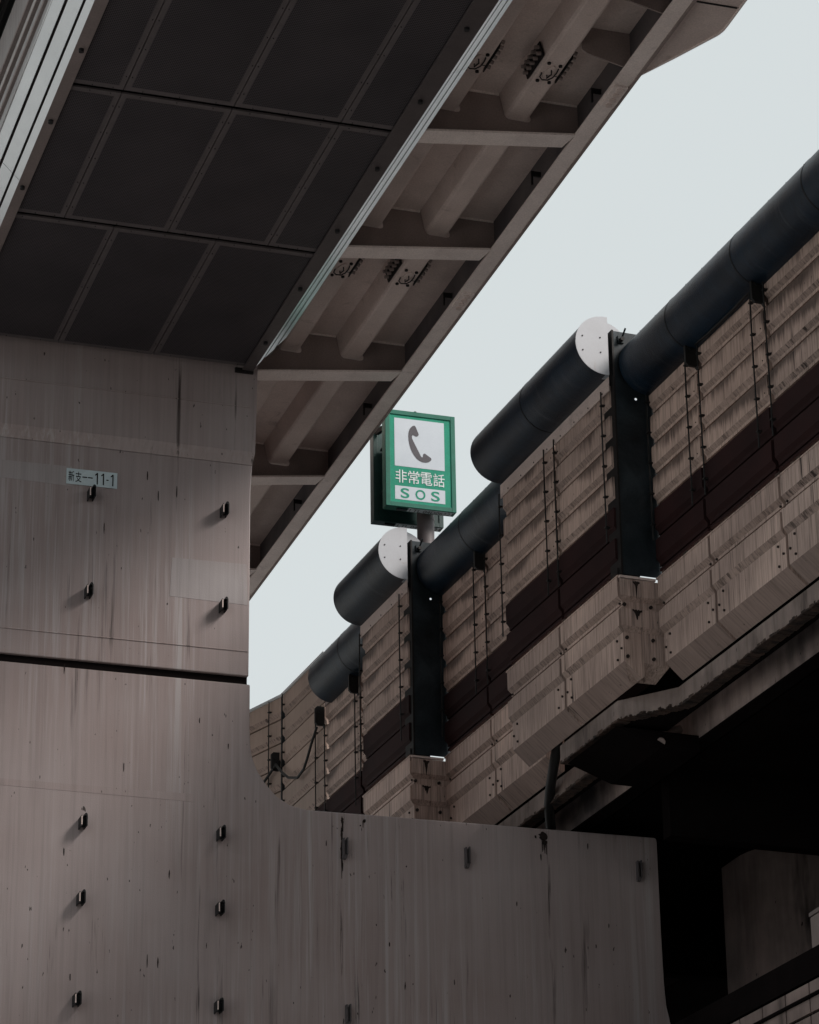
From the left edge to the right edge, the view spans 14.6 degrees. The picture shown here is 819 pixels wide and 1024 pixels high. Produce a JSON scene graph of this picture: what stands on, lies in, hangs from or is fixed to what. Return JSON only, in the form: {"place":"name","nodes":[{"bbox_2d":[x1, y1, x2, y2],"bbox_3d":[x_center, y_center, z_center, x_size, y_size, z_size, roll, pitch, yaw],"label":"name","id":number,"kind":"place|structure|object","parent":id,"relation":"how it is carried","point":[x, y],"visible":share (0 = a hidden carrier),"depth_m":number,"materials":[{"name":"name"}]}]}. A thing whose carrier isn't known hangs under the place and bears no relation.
{"place":"outdoors","nodes":[
{"label":"outdoors","id":0,"kind":"place"},
{"bbox_2d":[247,0,818,760],"label":"sky","id":1,"kind":"structure","parent":0,"point":[704,138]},
{"label":"ground","id":2,"kind":"structure","parent":0,"visible":0},
{"bbox_2d":[0,335,669,1023],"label":"pier","id":3,"kind":"structure","parent":2,"relation":"on","point":[168,855],"depth_m":30.85,"materials":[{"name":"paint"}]},
{"bbox_2d":[66,468,116,488],"bbox_3d":[-3.131,-0.333,31.512,0.511,0.169,0.008,6,-24,-17],"label":"number plate","id":4,"kind":"object","parent":3,"relation":"attached to","point":[92,478],"visible":1,"depth_m":31.51,"materials":[{"name":"white metal"}]},
{"bbox_2d":[0,0,746,600],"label":"steel viaduct","id":5,"kind":"object","parent":3,"relation":"on","point":[320,214],"visible":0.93,"depth_m":28.86,"materials":[{"name":"black"}]},
{"bbox_2d":[721,849,818,993],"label":"pier","id":6,"kind":"structure","parent":2,"relation":"on","point":[770,901],"depth_m":32.84,"materials":[{"name":"concrete"}]},
{"bbox_2d":[495,577,818,1023],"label":"concrete viaduct","id":7,"kind":"object","parent":6,"relation":"on","point":[705,773],"visible":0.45,"depth_m":30.57,"materials":[{"name":"concrete"}]},
{"bbox_2d":[281,651,328,810],"bbox_3d":[-1.243,3.126,38.528,0.122,2.513,1.631,8,-24,-19],"label":"noise barrier","id":8,"kind":"object","parent":7,"relation":"on","point":[302,701],"visible":0.59,"depth_m":38.70,"materials":[{"name":"concrete"}]},
{"bbox_2d":[281,694,284,800],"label":"cable","id":9,"kind":"object","parent":8,"relation":"attached to","point":[282,751],"visible":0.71,"depth_m":39.28,"materials":[{"name":"black rubber"}]},
{"bbox_2d":[314,725,317,810],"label":"cable","id":10,"kind":"object","parent":8,"relation":"attached to","point":[315,782],"visible":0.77,"depth_m":37.94,"materials":[{"name":"black rubber"}]},
{"bbox_2d":[314,706,324,727],"bbox_3d":[-1.069,2.437,37.975,0.119,0.266,0.042,8,-24,-19],"label":"plate bracket","id":11,"kind":"object","parent":8,"relation":"attached to","point":[319,715],"visible":1,"depth_m":37.97,"materials":[{"name":"metal"}]},
{"bbox_2d":[275,726,317,778],"bbox_3d":[-1.369,3.014,38.570,0.043,0.464,1.616,7,-24,-19],"label":"hanging cable","id":12,"kind":"object","parent":11,"relation":"hanging from","point":[304,765],"visible":1,"depth_m":38.21,"materials":[{"name":"black rubber"}]},
{"bbox_2d":[362,755,431,819],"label":"parapet cladding","id":13,"kind":"structure","parent":7,"relation":"attached to","point":[389,794],"depth_m":34.14,"materials":[{"name":"metal"}]},
{"bbox_2d":[404,539,449,757],"bbox_3d":[0.177,1.456,34.400,0.501,2.449,0.259,-3,-23,6],"label":"steel post","id":14,"kind":"object","parent":13,"relation":"on","point":[423,691],"visible":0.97,"depth_m":34.32,"materials":[{"name":"black metal"}]},
{"bbox_2d":[360,580,410,789],"bbox_3d":[-0.237,1.904,34.933,0.104,1.932,1.492,8,-24,-19],"label":"noise barrier","id":15,"kind":"object","parent":14,"relation":"attached to","point":[384,749],"visible":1,"depth_m":34.93,"materials":[{"name":"paint"}]},
{"bbox_2d":[358,634,363,775],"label":"cable","id":16,"kind":"object","parent":15,"relation":"attached to","point":[360,696],"visible":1,"depth_m":35.56,"materials":[{"name":"black rubber"}]},
{"bbox_2d":[333,527,419,625],"bbox_3d":[-0.314,0.724,35.367,0.605,0.605,1.505,8,-24,-19],"label":"sound tube","id":17,"kind":"object","parent":15,"relation":"on","point":[373,580],"visible":0.9,"depth_m":34.96,"materials":[{"name":"black metal"}]},
{"bbox_2d":[398,594,403,740],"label":"cable","id":18,"kind":"object","parent":15,"relation":"attached to","point":[399,659],"visible":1,"depth_m":34.45,"materials":[{"name":"black rubber"}]},
{"bbox_2d":[375,426,434,542],"bbox_3d":[-0.030,-0.225,35.189,0.623,1.540,0.302,6,-24,-17],"label":"sign pole","id":19,"kind":"object","parent":14,"relation":"attached to","point":[425,527],"visible":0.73,"depth_m":35.02,"materials":[{"name":"metal"}]},
{"bbox_2d":[370,426,443,531],"bbox_3d":[-0.033,-0.379,35.516,0.808,1.197,0.129,6,-24,-17],"label":"emergency phone sign","id":20,"kind":"object","parent":19,"relation":"attached to","point":[380,515],"visible":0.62,"depth_m":35.29,"materials":[{"name":"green metal"}]},
{"bbox_2d":[382,409,456,516],"bbox_3d":[0.104,-0.547,35.124,0.808,1.197,0.129,6,-24,-17],"label":"emergency phone sign","id":21,"kind":"object","parent":19,"relation":"attached to","point":[418,464],"visible":0.97,"depth_m":35.06,"materials":[{"name":"green metal"}]},
{"bbox_2d":[417,482,506,594],"bbox_3d":[0.812,0.150,33.644,0.593,0.594,2.632,8,-24,-19],"label":"sound tube","id":22,"kind":"object","parent":14,"relation":"attached to","point":[444,562],"visible":0.65,"depth_m":33.67,"materials":[{"name":"black metal"}]},
{"bbox_2d":[409,748,450,820],"bbox_3d":[0.229,3.039,33.840,0.494,1.050,0.188,8,-24,-19],"label":"end panel","id":23,"kind":"object","parent":13,"relation":"attached to","point":[433,795],"visible":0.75,"depth_m":33.81,"materials":[{"name":"paint"}]},
{"bbox_2d":[442,536,512,751],"bbox_3d":[0.862,1.203,33.228,0.125,1.865,2.660,8,-24,-19],"label":"noise barrier","id":24,"kind":"object","parent":7,"relation":"on","point":[467,711],"visible":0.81,"depth_m":33.54,"materials":[{"name":"paint"}]},
{"bbox_2d":[472,563,478,694],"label":"cable","id":25,"kind":"object","parent":24,"relation":"attached to","point":[476,680],"visible":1,"depth_m":33.50,"materials":[{"name":"black rubber"}]},
{"bbox_2d":[473,551,483,571],"bbox_3d":[0.734,0.507,33.551,0.119,0.266,0.042,8,-24,-19],"label":"plate bracket","id":26,"kind":"object","parent":24,"relation":"attached to","point":[478,562],"visible":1,"depth_m":33.53,"materials":[{"name":"metal"}]},
{"bbox_2d":[483,552,490,684],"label":"cable","id":27,"kind":"object","parent":24,"relation":"attached to","point":[485,614],"visible":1,"depth_m":33.23,"materials":[{"name":"black rubber"}]},
{"bbox_2d":[444,701,564,824],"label":"parapet cladding","id":28,"kind":"structure","parent":7,"relation":"attached to","point":[493,776],"depth_m":32.77,"materials":[{"name":"metal"}]},
{"bbox_2d":[544,741,562,829],"bbox_3d":[1.425,3.478,31.177,0.156,2.473,1.582,0,-23,-1],"label":"drain pipe","id":29,"kind":"object","parent":7,"relation":"hanging from","point":[551,780],"visible":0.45,"depth_m":31.37,"materials":[{"name":"brown metal"}]},
{"bbox_2d":[506,574,644,766],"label":"parapet cladding","id":30,"kind":"structure","parent":7,"relation":"attached to","point":[567,677],"depth_m":30.05,"materials":[{"name":"metal"}]},
{"bbox_2d":[604,328,661,579],"bbox_3d":[2.071,-0.555,29.746,0.501,2.474,0.259,-3,-23,6],"label":"steel post","id":31,"kind":"object","parent":30,"relation":"on","point":[631,504],"visible":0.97,"depth_m":29.66,"materials":[{"name":"black metal"}]},
{"bbox_2d":[470,317,619,483],"bbox_3d":[1.367,-1.065,31.235,0.605,0.605,2.716,8,-24,-19],"label":"sound tube","id":32,"kind":"object","parent":31,"relation":"attached to","point":[557,390],"visible":0.91,"depth_m":30.83,"materials":[{"name":"black metal"}]},
{"bbox_2d":[500,377,617,664],"bbox_3d":[1.455,0.130,30.799,0.125,1.932,2.702,8,-24,-19],"label":"noise barrier","id":33,"kind":"object","parent":31,"relation":"attached to","point":[588,559],"visible":1,"depth_m":30.72,"materials":[{"name":"paint"}]},
{"bbox_2d":[498,494,505,636],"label":"cable","id":34,"kind":"object","parent":33,"relation":"attached to","point":[500,535],"visible":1,"depth_m":31.96,"materials":[{"name":"black rubber"}]},
{"bbox_2d":[542,449,550,595],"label":"cable","id":35,"kind":"object","parent":33,"relation":"attached to","point":[546,521],"visible":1,"depth_m":30.96,"materials":[{"name":"black rubber"}]},
{"bbox_2d":[552,439,561,586],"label":"cable","id":36,"kind":"object","parent":33,"relation":"attached to","point":[557,541],"visible":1,"depth_m":30.74,"materials":[{"name":"black rubber"}]},
{"bbox_2d":[599,392,609,543],"bbox_3d":[1.817,-0.417,29.772,0.042,1.540,0.041,6,-24,-17],"label":"cable","id":37,"kind":"object","parent":33,"relation":"attached to","point":[605,497],"visible":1,"depth_m":29.76,"materials":[{"name":"black rubber"}]},
{"bbox_2d":[616,567,668,684],"bbox_3d":[2.122,1.039,29.180,0.494,1.050,0.188,8,-24,-19],"label":"end panel","id":38,"kind":"object","parent":30,"relation":"attached to","point":[644,621],"visible":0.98,"depth_m":29.12,"materials":[{"name":"paint"}]},
{"bbox_2d":[649,232,818,570],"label":"noise barrier","id":39,"kind":"object","parent":7,"relation":"attached to","point":[741,467],"visible":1,"depth_m":28.12,"materials":[{"name":"paint"}]},
{"bbox_2d":[645,395,655,540],"bbox_3d":[2.238,-0.445,29.720,0.042,1.540,0.041,6,-24,-17],"label":"cable","id":40,"kind":"object","parent":39,"relation":"attached to","point":[651,493],"visible":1,"depth_m":29.70,"materials":[{"name":"black rubber"}]},
{"bbox_2d":[683,364,694,505],"bbox_3d":[2.537,-0.761,28.985,0.042,1.540,0.041,6,-24,-17],"label":"cable","id":41,"kind":"object","parent":39,"relation":"attached to","point":[690,458],"visible":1,"depth_m":28.95,"materials":[{"name":"black rubber"}]},
{"bbox_2d":[684,345,696,370],"bbox_3d":[2.558,-1.420,29.062,0.119,0.266,0.042,8,-24,-19],"label":"plate bracket","id":42,"kind":"object","parent":39,"relation":"attached to","point":[690,357],"visible":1,"depth_m":29.04,"materials":[{"name":"metal"}]},
{"bbox_2d":[696,345,707,494],"bbox_3d":[2.630,-0.859,28.756,0.042,1.540,0.041,6,-24,-17],"label":"cable","id":43,"kind":"object","parent":39,"relation":"attached to","point":[701,415],"visible":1,"depth_m":28.74,"materials":[{"name":"black rubber"}]},
{"bbox_2d":[619,150,818,395],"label":"sound tube","id":44,"kind":"object","parent":39,"relation":"attached to","point":[777,231],"visible":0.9,"depth_m":28.16,"materials":[{"name":"black metal"}]},
{"bbox_2d":[694,271,770,345],"bbox_3d":[4.583,-3.629,24.138,0.025,0.074,11.523,8,-24,-19],"label":"hanging cable","id":45,"kind":"object","parent":39,"relation":"attached to","point":[722,319],"visible":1,"depth_m":28.51,"materials":[{"name":"black rubber"}]},
{"bbox_2d":[748,294,761,447],"bbox_3d":[3.007,-1.257,27.828,0.042,1.540,0.041,6,-24,-17],"label":"cable","id":46,"kind":"object","parent":39,"relation":"attached to","point":[754,366],"visible":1,"depth_m":27.81,"materials":[{"name":"black rubber"}]},
{"bbox_2d":[749,281,762,306],"bbox_3d":[3.033,-1.922,27.893,0.119,0.266,0.042,8,-24,-19],"label":"plate bracket","id":47,"kind":"object","parent":39,"relation":"attached to","point":[756,295],"visible":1,"depth_m":27.87,"materials":[{"name":"metal"}]},
{"bbox_2d":[761,282,775,435],"bbox_3d":[3.101,-1.355,27.599,0.042,1.540,0.041,6,-24,-17],"label":"cable","id":48,"kind":"object","parent":39,"relation":"attached to","point":[768,354],"visible":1,"depth_m":27.58,"materials":[{"name":"black rubber"}]},
{"bbox_2d":[656,441,818,679],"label":"parapet cladding","id":49,"kind":"structure","parent":7,"relation":"attached to","point":[749,564],"depth_m":27.69,"materials":[{"name":"metal"}]},
{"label":"parapet cladding","id":50,"kind":"object","parent":7,"relation":"attached to","visible":0},
{"bbox_2d":[250,694,285,798],"bbox_3d":[-3.192,4.318,41.304,0.122,2.534,5.617,15,-28,-33],"label":"noise barrier","id":51,"kind":"object","parent":50,"relation":"on","point":[259,732],"visible":0.06,"depth_m":39.76,"materials":[{"name":"metal"}]},
{"bbox_2d":[267,702,271,787],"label":"cable","id":52,"kind":"object","parent":51,"relation":"attached to","point":[268,759],"visible":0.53,"depth_m":39.66,"materials":[{"name":"black rubber"}]},
{"bbox_2d":[270,752,279,771],"bbox_3d":[-1.651,3.091,39.393,0.119,0.266,0.042,8,-24,-19],"label":"plate bracket","id":53,"kind":"object","parent":51,"relation":"attached to","point":[274,757],"visible":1,"depth_m":39.39,"materials":[{"name":"metal"}]},
{"bbox_2d":[263,764,275,782],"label":"hanging cable","id":54,"kind":"object","parent":53,"relation":"attached to","point":[269,774],"visible":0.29,"depth_m":39.40,"materials":[{"name":"black rubber"}]},
{"bbox_2d":[325,673,367,814],"bbox_3d":[-0.543,2.688,36.687,0.125,1.865,2.296,8,-24,-19],"label":"noise barrier","id":55,"kind":"object","parent":50,"relation":"on","point":[340,776],"visible":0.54,"depth_m":37.14,"materials":[{"name":"paint"}]},
{"bbox_2d":[323,724,327,811],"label":"cable","id":56,"kind":"object","parent":55,"relation":"attached to","point":[324,760],"visible":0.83,"depth_m":37.58,"materials":[{"name":"black rubber"}]},
{"bbox_2d":[308,624,365,702],"bbox_3d":[-0.561,1.601,37.024,0.593,0.594,2.086,8,-24,-19],"label":"sound tube","id":57,"kind":"object","parent":55,"relation":"on","point":[335,664],"visible":0.54,"depth_m":37.11,"materials":[{"name":"black metal"}]},
{"bbox_2d":[348,674,358,695],"bbox_3d":[-0.647,1.992,36.938,0.119,0.266,0.042,8,-24,-19],"label":"plate bracket","id":58,"kind":"object","parent":55,"relation":"attached to","point":[353,684],"visible":1,"depth_m":36.92,"materials":[{"name":"metal"}]},
{"bbox_2d":[353,694,357,805],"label":"cable","id":59,"kind":"object","parent":55,"relation":"attached to","point":[355,751],"visible":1,"depth_m":36.70,"materials":[{"name":"black rubber"}]},
{"bbox_2d":[809,907,818,947],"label":"bearing column","id":60,"kind":"structure","parent":2,"relation":"on","point":[814,916],"depth_m":29.77,"materials":[{"name":"concrete"}]},
{"bbox_2d":[675,945,818,1023],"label":"beam","id":61,"kind":"structure","parent":60,"relation":"on","point":[787,992],"depth_m":27.82,"materials":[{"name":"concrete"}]}
]}

